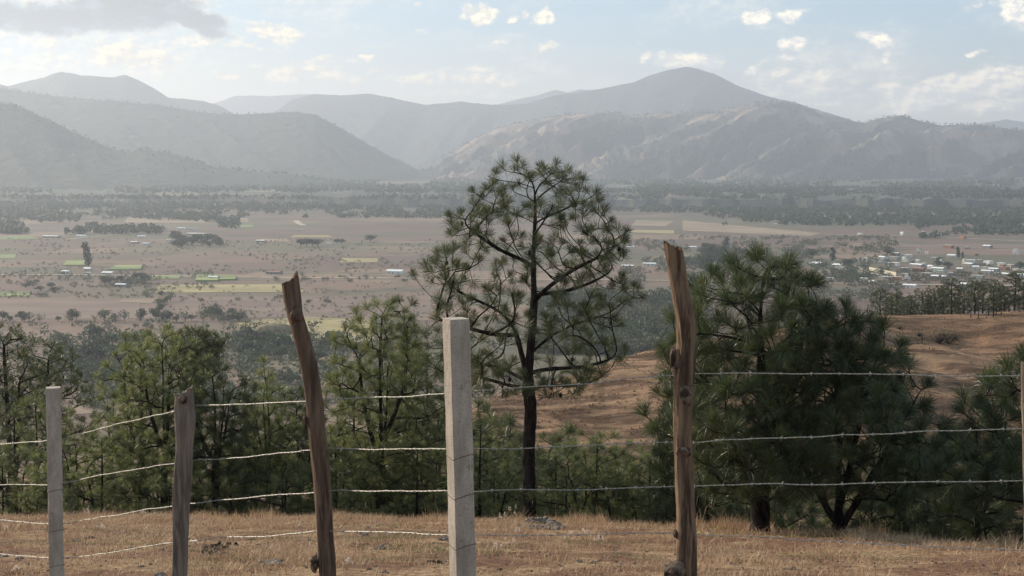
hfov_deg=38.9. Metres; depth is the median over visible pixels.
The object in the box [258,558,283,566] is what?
stone
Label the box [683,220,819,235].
field
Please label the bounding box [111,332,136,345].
tree
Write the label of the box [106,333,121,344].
tree
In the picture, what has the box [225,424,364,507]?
pine tree
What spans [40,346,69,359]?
shrub
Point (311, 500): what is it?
pine tree
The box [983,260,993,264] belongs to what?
house
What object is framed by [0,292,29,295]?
field
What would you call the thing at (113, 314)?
tree
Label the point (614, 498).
pine tree
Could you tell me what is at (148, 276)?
shrub
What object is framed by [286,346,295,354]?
tree
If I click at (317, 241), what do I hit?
tree
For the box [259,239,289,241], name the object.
field
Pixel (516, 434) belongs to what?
pine tree
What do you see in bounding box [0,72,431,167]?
mountain
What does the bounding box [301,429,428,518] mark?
pine tree
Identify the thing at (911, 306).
pine tree
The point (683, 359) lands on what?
wooden post
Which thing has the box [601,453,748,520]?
pine tree
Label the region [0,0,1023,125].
sky
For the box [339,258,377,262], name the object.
field
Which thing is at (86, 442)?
pine tree
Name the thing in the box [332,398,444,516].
pine tree
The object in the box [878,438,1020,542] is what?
pine tree
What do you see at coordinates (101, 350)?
tree
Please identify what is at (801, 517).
pine tree
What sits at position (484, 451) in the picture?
pine tree
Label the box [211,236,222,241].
tree
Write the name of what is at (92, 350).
tree
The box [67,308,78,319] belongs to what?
tree
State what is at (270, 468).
pine tree
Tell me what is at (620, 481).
pine tree
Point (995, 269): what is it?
house
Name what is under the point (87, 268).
farm building
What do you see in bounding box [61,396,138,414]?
field
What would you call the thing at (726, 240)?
tree
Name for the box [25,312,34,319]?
tree
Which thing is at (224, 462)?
pine tree
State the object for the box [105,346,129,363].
tree
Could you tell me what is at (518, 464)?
pine tree
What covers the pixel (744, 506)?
pine tree
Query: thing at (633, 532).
barbed wire
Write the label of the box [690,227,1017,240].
path
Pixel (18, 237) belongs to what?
field
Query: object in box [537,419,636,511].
pine tree
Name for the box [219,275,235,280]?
field
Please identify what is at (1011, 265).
house
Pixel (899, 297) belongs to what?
pine tree
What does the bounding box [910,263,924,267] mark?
house
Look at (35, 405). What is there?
pine tree
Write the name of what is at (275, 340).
tree
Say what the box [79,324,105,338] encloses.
tree
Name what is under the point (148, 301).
field
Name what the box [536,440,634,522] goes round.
pine tree
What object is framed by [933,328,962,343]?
shrub
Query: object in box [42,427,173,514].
pine tree
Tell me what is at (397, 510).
pine tree
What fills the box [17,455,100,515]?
pine tree
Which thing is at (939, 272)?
house
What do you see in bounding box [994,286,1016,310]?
pine tree
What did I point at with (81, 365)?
tree
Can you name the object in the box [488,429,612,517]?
pine tree
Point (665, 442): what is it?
barbed wire
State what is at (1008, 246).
field
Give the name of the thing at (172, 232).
tree
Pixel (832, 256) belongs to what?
tree
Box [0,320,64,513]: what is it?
pine tree
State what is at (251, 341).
shrub
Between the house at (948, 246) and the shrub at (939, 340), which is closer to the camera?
the shrub at (939, 340)
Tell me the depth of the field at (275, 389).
936.63 m
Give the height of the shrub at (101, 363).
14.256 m
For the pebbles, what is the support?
on the ground at (937, 569)
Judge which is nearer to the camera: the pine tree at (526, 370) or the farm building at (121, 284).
the pine tree at (526, 370)
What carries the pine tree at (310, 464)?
on the ground at (937, 569)
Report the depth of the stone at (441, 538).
16.97 m
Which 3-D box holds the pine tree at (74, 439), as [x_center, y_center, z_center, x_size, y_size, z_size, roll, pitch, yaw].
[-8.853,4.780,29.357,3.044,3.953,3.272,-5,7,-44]
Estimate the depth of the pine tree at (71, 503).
27.82 m
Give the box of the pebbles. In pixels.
[0,516,1020,575]
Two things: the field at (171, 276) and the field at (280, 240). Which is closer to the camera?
the field at (171, 276)
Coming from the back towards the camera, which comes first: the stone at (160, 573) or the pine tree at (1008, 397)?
the pine tree at (1008, 397)
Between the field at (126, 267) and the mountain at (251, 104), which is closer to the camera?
the field at (126, 267)
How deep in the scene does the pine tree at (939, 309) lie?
283.69 m
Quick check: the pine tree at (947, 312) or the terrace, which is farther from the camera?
the terrace
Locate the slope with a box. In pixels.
[0,467,309,511]
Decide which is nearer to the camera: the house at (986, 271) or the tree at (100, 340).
the tree at (100, 340)
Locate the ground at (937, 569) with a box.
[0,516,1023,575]
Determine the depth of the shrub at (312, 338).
1156.60 m
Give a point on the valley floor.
(398, 234)
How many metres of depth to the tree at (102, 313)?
1336.93 m
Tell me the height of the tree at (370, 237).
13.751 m
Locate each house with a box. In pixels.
[878,259,887,264]
[879,276,892,279]
[887,262,900,265]
[889,256,900,259]
[893,276,901,280]
[902,256,908,261]
[902,284,917,287]
[904,273,909,280]
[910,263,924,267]
[912,267,924,271]
[921,272,933,276]
[931,267,945,271]
[936,270,944,274]
[943,245,953,247]
[947,254,956,258]
[964,262,975,266]
[966,259,974,262]
[971,275,982,278]
[972,265,978,269]
[976,259,985,265]
[981,269,993,274]
[982,245,992,248]
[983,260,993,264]
[987,267,1000,271]
[999,264,1009,269]
[1007,264,1015,267]
[1013,249,1020,253]
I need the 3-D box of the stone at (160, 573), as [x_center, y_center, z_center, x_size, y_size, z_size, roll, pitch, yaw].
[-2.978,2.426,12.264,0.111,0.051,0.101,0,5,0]
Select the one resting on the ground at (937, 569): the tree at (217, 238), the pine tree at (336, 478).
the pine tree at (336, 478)
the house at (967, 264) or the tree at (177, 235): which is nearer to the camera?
the house at (967, 264)
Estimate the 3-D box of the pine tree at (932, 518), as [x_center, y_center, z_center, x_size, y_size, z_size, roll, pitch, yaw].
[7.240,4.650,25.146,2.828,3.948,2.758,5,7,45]
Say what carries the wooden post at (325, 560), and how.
on the ground at (937, 569)
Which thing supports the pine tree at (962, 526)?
on the ground at (937, 569)
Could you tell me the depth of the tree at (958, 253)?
2186.59 m
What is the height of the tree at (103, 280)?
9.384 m
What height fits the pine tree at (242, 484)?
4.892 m
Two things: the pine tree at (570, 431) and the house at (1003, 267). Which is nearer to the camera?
the pine tree at (570, 431)
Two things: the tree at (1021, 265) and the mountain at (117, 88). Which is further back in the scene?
the mountain at (117, 88)
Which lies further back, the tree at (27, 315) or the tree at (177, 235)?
the tree at (177, 235)
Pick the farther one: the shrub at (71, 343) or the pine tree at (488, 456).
the shrub at (71, 343)
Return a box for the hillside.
[340,310,1023,542]
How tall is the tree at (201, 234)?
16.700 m
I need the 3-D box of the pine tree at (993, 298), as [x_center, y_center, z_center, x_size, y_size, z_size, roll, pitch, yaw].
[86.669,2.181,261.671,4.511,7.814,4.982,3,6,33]
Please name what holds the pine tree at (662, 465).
on the ground at (937, 569)
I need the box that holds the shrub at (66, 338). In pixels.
[50,335,78,344]
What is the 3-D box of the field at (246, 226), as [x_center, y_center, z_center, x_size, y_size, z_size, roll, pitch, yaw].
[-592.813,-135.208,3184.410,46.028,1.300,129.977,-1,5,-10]
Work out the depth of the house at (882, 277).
1796.05 m
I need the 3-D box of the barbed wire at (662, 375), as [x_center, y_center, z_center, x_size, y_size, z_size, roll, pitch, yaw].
[-2.529,1.045,10.037,13.439,2.046,1.252,4,7,39]
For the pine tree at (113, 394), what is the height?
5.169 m
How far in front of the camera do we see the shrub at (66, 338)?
1145.04 m
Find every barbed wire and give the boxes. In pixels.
[3,529,1023,558]
[4,428,1021,485]
[4,480,1022,523]
[5,371,1020,443]
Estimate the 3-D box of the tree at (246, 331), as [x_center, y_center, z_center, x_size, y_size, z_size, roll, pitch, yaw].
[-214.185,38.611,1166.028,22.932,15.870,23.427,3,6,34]
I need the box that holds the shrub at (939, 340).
[928,329,953,343]
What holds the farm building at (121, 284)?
on the valley floor
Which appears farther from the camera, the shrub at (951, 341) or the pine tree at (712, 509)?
the shrub at (951, 341)
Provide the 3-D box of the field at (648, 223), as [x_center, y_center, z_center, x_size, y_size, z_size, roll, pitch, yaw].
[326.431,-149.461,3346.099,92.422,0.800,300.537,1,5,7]
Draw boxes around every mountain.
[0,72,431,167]
[0,88,438,181]
[0,103,353,190]
[213,89,1023,129]
[273,67,846,161]
[417,101,1023,179]
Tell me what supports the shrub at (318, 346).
on the valley floor
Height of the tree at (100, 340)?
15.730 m
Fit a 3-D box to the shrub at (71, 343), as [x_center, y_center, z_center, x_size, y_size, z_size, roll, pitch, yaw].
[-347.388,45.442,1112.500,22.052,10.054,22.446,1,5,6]
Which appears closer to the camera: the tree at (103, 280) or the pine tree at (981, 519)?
the pine tree at (981, 519)
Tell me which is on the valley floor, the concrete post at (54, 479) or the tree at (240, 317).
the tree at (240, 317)
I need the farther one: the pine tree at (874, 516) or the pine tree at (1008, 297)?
the pine tree at (1008, 297)
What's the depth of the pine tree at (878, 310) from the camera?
284.92 m
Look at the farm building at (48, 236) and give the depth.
2739.37 m
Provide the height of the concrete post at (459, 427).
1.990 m
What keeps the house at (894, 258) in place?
on the valley floor
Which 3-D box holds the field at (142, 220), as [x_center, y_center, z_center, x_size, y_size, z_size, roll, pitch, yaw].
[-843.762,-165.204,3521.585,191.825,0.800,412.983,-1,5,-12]
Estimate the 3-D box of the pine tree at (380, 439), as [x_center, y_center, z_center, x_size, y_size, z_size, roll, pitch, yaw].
[-2.365,2.593,27.346,2.716,5.084,2.843,0,5,0]
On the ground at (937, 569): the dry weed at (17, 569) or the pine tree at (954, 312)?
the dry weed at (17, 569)
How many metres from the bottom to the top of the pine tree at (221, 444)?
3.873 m
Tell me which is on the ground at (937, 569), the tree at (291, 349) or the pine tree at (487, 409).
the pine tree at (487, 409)
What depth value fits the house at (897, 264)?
2017.24 m
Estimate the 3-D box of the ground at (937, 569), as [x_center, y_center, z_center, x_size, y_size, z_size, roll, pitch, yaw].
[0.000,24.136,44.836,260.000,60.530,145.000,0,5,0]
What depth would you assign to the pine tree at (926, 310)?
274.06 m
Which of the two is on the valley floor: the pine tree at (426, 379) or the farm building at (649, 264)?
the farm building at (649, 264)
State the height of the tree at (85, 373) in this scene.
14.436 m
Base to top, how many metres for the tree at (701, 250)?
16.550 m
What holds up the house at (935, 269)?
on the valley floor
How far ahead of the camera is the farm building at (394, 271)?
1884.85 m
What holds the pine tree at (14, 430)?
on the ground at (937, 569)
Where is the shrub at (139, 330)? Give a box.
[120,328,152,341]
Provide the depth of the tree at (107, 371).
952.65 m
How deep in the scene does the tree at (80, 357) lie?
1006.80 m
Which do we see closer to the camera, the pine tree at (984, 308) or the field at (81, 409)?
the pine tree at (984, 308)
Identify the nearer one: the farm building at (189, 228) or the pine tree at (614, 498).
the pine tree at (614, 498)
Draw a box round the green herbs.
[1,523,969,570]
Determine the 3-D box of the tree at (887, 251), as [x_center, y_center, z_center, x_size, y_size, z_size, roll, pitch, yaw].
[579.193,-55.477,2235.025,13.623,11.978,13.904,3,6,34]
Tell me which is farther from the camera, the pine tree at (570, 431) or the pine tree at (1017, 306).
the pine tree at (1017, 306)
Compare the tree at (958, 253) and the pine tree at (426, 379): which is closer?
the pine tree at (426, 379)
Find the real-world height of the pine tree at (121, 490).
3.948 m
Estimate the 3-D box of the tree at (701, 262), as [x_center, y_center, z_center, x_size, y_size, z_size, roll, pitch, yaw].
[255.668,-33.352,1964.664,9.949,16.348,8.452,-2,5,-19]
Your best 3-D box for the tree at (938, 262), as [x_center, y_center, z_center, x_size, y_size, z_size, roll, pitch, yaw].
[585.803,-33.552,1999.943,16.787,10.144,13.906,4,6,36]
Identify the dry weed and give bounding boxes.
[11,565,21,573]
[342,557,351,569]
[486,543,501,552]
[505,507,515,528]
[579,528,588,540]
[594,535,603,545]
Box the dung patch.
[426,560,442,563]
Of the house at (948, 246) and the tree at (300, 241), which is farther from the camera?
the tree at (300, 241)
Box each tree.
[0,310,8,319]
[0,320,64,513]
[0,335,105,482]
[0,386,82,515]
[0,402,85,516]
[0,444,74,516]
[6,426,136,516]
[14,311,26,320]
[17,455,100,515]
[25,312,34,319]
[34,427,153,515]
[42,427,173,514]
[45,360,62,368]
[59,351,90,365]
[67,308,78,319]
[72,363,88,375]
[73,413,158,513]
[74,339,100,357]
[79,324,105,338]
[81,242,91,265]
[81,345,102,357]
[82,366,105,380]
[82,464,199,516]
[85,364,109,382]
[86,336,109,347]
[89,438,160,512]
[91,329,176,515]
[95,343,115,359]
[97,309,110,316]
[97,371,112,381]
[99,278,109,282]
[100,308,111,320]
[102,323,223,504]
[104,382,235,513]
[104,423,211,512]
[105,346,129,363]
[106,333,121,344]
[110,312,120,321]
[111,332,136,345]
[118,456,253,516]
[119,309,128,320]
[136,308,147,316]
[144,451,293,515]
[150,311,160,319]
[151,322,230,512]
[153,424,247,516]
[157,356,263,513]
[160,310,172,319]
[164,460,284,515]
[169,230,181,237]
[170,232,182,239]
[176,241,186,247]
[181,311,188,320]
[186,236,197,242]
[193,233,203,239]
[199,304,210,311]
[201,407,303,515]
[202,233,214,240]
[207,381,265,489]
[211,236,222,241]
[211,308,224,317]
[214,453,334,516]
[220,444,306,516]
[223,309,233,320]
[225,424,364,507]
[230,325,256,337]
[234,313,245,319]
[235,344,253,352]
[236,354,301,503]
[253,330,278,342]
[260,383,334,512]
[263,411,362,513]
[266,333,289,345]
[272,347,286,357]
[273,447,367,514]
[276,334,293,344]
[280,424,391,516]
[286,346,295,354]
[295,363,409,512]
[296,239,306,246]
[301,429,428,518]
[312,239,322,244]
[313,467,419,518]
[314,349,325,358]
[320,331,340,349]
[321,296,445,515]
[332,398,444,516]
[336,433,489,518]
[356,292,446,517]
[361,339,495,516]
[364,235,376,241]
[372,387,522,512]
[374,401,491,518]
[396,436,522,516]
[406,151,647,518]
[426,411,545,519]
[429,412,540,501]
[431,453,550,518]
[473,412,593,515]
[474,454,553,515]
[475,459,584,517]
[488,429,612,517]
[492,419,623,511]
[498,455,651,523]
[535,452,622,520]
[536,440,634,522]
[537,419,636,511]
[537,428,658,523]
[551,465,655,522]
[561,443,722,524]
[573,455,673,523]
[588,444,696,523]
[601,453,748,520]
[607,459,657,518]
[611,449,744,524]
[629,239,912,531]
[632,446,782,524]
[641,359,713,526]
[657,467,798,531]
[659,456,785,529]
[694,253,709,262]
[697,246,706,253]
[698,258,703,268]
[700,480,834,532]
[715,255,727,263]
[715,294,981,531]
[720,451,800,530]
[722,237,728,247]
[730,246,746,254]
[745,464,865,533]
[749,486,848,531]
[801,457,928,535]
[805,248,817,258]
[816,437,932,535]
[829,247,836,260]
[840,259,856,265]
[842,434,973,540]
[856,464,996,541]
[865,287,892,315]
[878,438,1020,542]
[881,288,909,315]
[881,296,901,315]
[883,248,891,255]
[883,415,1023,543]
[897,300,913,314]
[901,295,919,314]
[906,487,1023,541]
[907,288,935,314]
[918,297,936,314]
[920,285,946,314]
[921,339,1023,517]
[931,286,953,314]
[932,260,941,266]
[936,277,965,313]
[942,262,952,266]
[949,297,965,313]
[952,287,976,313]
[956,247,960,257]
[962,280,985,313]
[969,278,996,312]
[971,455,1023,544]
[980,279,1004,316]
[984,283,1010,312]
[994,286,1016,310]
[1002,270,1023,310]
[1010,278,1023,309]
[1015,262,1023,268]
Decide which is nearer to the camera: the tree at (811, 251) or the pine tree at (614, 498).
the pine tree at (614, 498)
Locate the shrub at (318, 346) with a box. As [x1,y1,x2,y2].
[312,342,331,351]
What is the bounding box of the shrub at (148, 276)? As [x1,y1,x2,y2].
[139,274,155,279]
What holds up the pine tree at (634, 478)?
on the ground at (937, 569)
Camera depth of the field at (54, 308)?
1467.93 m
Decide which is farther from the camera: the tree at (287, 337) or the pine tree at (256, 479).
the tree at (287, 337)
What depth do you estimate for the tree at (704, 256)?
2026.36 m
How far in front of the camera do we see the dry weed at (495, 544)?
14.61 m
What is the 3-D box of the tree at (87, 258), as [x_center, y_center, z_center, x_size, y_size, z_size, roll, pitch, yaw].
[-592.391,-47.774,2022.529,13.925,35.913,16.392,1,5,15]
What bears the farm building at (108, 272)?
on the valley floor
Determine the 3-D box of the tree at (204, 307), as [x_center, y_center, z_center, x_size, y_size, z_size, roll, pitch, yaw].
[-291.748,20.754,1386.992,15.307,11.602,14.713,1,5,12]
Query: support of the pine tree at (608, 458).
on the ground at (937, 569)
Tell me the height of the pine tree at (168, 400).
4.671 m
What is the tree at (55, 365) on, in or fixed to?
on the valley floor
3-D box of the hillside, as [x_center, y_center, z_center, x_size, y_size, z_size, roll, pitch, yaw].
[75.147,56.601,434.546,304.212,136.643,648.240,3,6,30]
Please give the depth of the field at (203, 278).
1784.50 m
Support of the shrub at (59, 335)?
on the valley floor
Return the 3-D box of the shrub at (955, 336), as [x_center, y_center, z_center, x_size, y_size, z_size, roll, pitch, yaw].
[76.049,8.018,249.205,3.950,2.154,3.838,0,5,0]
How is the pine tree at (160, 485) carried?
on the ground at (937, 569)
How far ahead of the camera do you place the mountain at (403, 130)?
13904.70 m
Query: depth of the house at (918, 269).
1916.54 m
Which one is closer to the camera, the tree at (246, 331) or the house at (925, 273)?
the tree at (246, 331)
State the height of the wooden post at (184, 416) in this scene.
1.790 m
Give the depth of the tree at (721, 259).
2020.29 m
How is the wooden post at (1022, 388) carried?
on the ground at (937, 569)
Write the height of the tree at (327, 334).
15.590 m
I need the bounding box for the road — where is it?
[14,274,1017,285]
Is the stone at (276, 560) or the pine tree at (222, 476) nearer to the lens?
the stone at (276, 560)
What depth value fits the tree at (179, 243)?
2416.39 m
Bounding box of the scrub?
[0,234,1023,408]
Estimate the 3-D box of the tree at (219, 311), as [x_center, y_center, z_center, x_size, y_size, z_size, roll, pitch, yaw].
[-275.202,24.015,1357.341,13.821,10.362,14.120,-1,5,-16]
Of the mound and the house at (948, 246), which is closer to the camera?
the mound
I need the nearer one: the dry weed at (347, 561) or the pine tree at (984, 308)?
the dry weed at (347, 561)
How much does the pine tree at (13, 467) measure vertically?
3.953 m
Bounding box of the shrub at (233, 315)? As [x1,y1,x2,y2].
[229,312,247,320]
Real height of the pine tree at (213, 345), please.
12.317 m
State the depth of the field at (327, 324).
1308.49 m
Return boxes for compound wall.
[869,267,895,275]
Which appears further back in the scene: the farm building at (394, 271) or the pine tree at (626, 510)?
the farm building at (394, 271)
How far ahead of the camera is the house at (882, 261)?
2046.74 m
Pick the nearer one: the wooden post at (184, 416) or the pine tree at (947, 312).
the wooden post at (184, 416)
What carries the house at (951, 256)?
on the valley floor
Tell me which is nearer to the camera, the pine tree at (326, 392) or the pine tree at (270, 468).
the pine tree at (270, 468)
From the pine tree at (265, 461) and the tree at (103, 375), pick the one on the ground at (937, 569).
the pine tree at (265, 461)
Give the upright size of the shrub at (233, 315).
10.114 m
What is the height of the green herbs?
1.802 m
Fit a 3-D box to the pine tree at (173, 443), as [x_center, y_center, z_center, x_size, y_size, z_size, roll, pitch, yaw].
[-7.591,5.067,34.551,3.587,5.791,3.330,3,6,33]
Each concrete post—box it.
[45,386,63,575]
[442,317,475,575]
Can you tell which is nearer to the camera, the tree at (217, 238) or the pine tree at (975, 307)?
the pine tree at (975, 307)
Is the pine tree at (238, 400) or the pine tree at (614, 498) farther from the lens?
the pine tree at (238, 400)
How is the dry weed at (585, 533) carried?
on the ground at (937, 569)
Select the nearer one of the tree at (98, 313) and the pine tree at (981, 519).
the pine tree at (981, 519)
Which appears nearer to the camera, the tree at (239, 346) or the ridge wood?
the tree at (239, 346)
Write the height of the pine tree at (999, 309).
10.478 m
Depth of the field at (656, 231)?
2959.16 m
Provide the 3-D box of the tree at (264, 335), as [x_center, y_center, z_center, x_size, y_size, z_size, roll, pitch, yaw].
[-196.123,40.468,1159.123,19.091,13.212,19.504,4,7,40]
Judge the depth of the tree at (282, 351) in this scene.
1083.89 m
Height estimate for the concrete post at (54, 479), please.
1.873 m
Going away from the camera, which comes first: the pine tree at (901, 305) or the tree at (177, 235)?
the pine tree at (901, 305)
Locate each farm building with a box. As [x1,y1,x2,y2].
[42,235,60,237]
[83,267,92,270]
[101,271,114,274]
[115,283,127,286]
[186,227,197,229]
[266,271,282,273]
[386,269,404,273]
[643,262,656,265]
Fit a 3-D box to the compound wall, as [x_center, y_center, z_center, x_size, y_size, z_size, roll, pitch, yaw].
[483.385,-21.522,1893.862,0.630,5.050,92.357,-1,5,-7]
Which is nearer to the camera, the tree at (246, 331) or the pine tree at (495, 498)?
the pine tree at (495, 498)
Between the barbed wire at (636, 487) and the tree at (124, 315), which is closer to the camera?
the barbed wire at (636, 487)
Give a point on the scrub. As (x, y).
(635, 311)
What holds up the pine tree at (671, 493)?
on the ground at (937, 569)
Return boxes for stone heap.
[517,516,565,529]
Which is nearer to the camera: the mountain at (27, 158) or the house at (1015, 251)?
the house at (1015, 251)
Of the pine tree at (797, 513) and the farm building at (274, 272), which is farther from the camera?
the farm building at (274, 272)
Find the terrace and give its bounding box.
[0,177,1023,209]
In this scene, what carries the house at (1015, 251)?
on the valley floor
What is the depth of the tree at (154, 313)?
1350.63 m
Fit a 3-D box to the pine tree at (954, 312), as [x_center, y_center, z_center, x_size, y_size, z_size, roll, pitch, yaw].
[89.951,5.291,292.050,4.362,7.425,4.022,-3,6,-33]
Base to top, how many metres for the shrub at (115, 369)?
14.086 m
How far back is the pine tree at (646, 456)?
25.82 m
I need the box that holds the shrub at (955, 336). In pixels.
[946,329,964,340]
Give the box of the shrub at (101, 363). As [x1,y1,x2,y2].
[89,360,120,367]
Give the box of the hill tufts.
[414,310,1023,537]
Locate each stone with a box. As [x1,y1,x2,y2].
[154,572,165,575]
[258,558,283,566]
[439,536,447,540]
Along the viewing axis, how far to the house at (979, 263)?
2018.65 m
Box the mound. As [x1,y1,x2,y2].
[253,323,291,333]
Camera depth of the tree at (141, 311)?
1345.62 m
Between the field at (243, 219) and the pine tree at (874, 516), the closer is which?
the pine tree at (874, 516)
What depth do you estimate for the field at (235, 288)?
1667.97 m
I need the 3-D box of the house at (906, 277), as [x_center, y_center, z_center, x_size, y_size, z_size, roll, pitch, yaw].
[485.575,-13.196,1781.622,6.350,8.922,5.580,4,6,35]
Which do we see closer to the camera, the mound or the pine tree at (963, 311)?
the pine tree at (963, 311)
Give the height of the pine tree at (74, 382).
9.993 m
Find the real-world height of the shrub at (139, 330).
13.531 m
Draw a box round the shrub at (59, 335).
[47,332,79,345]
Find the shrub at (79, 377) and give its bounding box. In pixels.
[53,373,80,385]
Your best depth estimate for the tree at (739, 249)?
2191.89 m
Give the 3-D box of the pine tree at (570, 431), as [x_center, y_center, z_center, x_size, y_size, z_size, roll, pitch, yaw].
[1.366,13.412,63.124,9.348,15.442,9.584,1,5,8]
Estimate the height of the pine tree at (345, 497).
3.953 m
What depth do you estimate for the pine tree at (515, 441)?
60.03 m
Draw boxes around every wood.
[0,86,1023,186]
[0,176,1023,238]
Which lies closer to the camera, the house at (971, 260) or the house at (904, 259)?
the house at (971, 260)
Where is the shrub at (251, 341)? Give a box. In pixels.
[227,338,263,350]
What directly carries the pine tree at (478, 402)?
on the ground at (937, 569)
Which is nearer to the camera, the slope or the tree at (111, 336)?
the slope
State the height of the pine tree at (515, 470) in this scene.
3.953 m
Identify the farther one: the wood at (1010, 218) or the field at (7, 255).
the wood at (1010, 218)
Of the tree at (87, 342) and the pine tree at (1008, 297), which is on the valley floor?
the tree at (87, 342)
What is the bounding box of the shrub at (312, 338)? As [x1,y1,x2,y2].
[309,332,324,344]
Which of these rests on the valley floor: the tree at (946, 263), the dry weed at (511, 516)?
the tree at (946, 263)
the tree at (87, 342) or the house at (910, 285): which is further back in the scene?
the house at (910, 285)
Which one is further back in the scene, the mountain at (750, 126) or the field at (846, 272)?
the mountain at (750, 126)
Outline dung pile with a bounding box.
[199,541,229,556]
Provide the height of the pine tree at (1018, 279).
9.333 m
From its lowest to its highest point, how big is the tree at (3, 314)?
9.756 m
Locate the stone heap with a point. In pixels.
(544, 520)
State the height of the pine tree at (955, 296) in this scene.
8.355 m
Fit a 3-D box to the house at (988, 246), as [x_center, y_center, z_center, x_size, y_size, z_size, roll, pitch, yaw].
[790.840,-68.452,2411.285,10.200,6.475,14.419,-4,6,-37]
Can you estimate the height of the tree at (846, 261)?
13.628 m
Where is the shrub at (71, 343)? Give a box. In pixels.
[51,340,74,350]
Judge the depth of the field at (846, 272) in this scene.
1902.05 m
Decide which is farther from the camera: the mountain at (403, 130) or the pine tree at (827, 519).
the mountain at (403, 130)
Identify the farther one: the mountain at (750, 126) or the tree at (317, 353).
the mountain at (750, 126)
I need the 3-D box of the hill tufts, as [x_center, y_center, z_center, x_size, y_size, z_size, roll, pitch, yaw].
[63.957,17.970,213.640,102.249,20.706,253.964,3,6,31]
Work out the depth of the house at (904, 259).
2102.86 m
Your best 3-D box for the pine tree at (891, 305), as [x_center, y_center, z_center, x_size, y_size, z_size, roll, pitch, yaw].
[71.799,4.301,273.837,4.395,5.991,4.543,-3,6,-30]
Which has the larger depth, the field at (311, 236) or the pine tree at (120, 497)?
the field at (311, 236)
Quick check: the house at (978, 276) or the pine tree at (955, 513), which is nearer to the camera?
the pine tree at (955, 513)
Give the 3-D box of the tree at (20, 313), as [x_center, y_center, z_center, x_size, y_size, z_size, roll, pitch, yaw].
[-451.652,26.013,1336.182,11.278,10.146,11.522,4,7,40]
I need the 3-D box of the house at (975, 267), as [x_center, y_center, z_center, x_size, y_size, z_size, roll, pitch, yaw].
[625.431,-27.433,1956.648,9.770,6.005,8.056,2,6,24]
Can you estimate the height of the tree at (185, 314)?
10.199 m
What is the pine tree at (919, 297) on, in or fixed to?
on the hillside
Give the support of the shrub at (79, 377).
on the valley floor
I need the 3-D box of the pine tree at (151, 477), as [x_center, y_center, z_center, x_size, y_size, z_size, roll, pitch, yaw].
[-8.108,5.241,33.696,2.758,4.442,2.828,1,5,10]
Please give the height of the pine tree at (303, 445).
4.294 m
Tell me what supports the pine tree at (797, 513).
on the ground at (937, 569)
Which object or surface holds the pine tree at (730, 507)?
on the ground at (937, 569)
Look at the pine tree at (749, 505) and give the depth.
28.07 m
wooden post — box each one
[172,386,195,575]
[282,271,335,575]
[663,241,696,575]
[1021,361,1023,492]
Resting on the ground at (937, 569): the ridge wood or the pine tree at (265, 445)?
the pine tree at (265, 445)
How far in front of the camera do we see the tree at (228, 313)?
1339.12 m
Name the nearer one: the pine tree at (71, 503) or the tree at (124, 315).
the pine tree at (71, 503)
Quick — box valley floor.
[0,204,1023,488]
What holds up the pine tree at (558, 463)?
on the ground at (937, 569)
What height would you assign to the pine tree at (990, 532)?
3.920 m
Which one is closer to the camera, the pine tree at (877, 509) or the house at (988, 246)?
the pine tree at (877, 509)
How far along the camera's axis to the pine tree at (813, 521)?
23.20 m
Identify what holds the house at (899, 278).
on the valley floor
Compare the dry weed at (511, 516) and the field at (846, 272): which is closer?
the dry weed at (511, 516)
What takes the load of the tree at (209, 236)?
on the valley floor
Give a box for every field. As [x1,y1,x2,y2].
[0,236,36,239]
[0,254,16,257]
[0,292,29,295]
[0,294,430,318]
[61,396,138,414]
[63,260,84,265]
[108,265,141,269]
[118,299,160,303]
[124,217,204,222]
[139,275,180,278]
[155,284,303,292]
[195,274,217,281]
[210,218,247,221]
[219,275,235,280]
[232,225,252,227]
[237,317,374,345]
[254,386,294,394]
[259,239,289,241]
[292,235,330,236]
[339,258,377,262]
[631,230,673,233]
[632,220,673,225]
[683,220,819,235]
[818,270,878,274]
[896,244,1023,248]
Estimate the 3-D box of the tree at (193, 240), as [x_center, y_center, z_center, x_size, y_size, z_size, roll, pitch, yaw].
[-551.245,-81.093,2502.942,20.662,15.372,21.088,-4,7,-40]
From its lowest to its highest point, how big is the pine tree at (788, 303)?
4.073 m
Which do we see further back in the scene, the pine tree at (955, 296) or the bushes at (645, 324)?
the bushes at (645, 324)
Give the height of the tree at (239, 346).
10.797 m
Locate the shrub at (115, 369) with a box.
[91,363,121,382]
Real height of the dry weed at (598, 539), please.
0.160 m
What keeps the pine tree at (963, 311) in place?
on the hillside
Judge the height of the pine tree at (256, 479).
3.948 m
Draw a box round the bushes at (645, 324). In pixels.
[0,235,897,407]
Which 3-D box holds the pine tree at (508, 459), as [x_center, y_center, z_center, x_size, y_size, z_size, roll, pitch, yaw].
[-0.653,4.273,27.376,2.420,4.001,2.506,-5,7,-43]
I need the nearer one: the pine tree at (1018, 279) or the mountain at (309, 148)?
the pine tree at (1018, 279)
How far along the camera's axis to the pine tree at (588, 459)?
31.34 m
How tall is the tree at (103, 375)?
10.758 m
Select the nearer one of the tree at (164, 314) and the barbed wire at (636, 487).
the barbed wire at (636, 487)

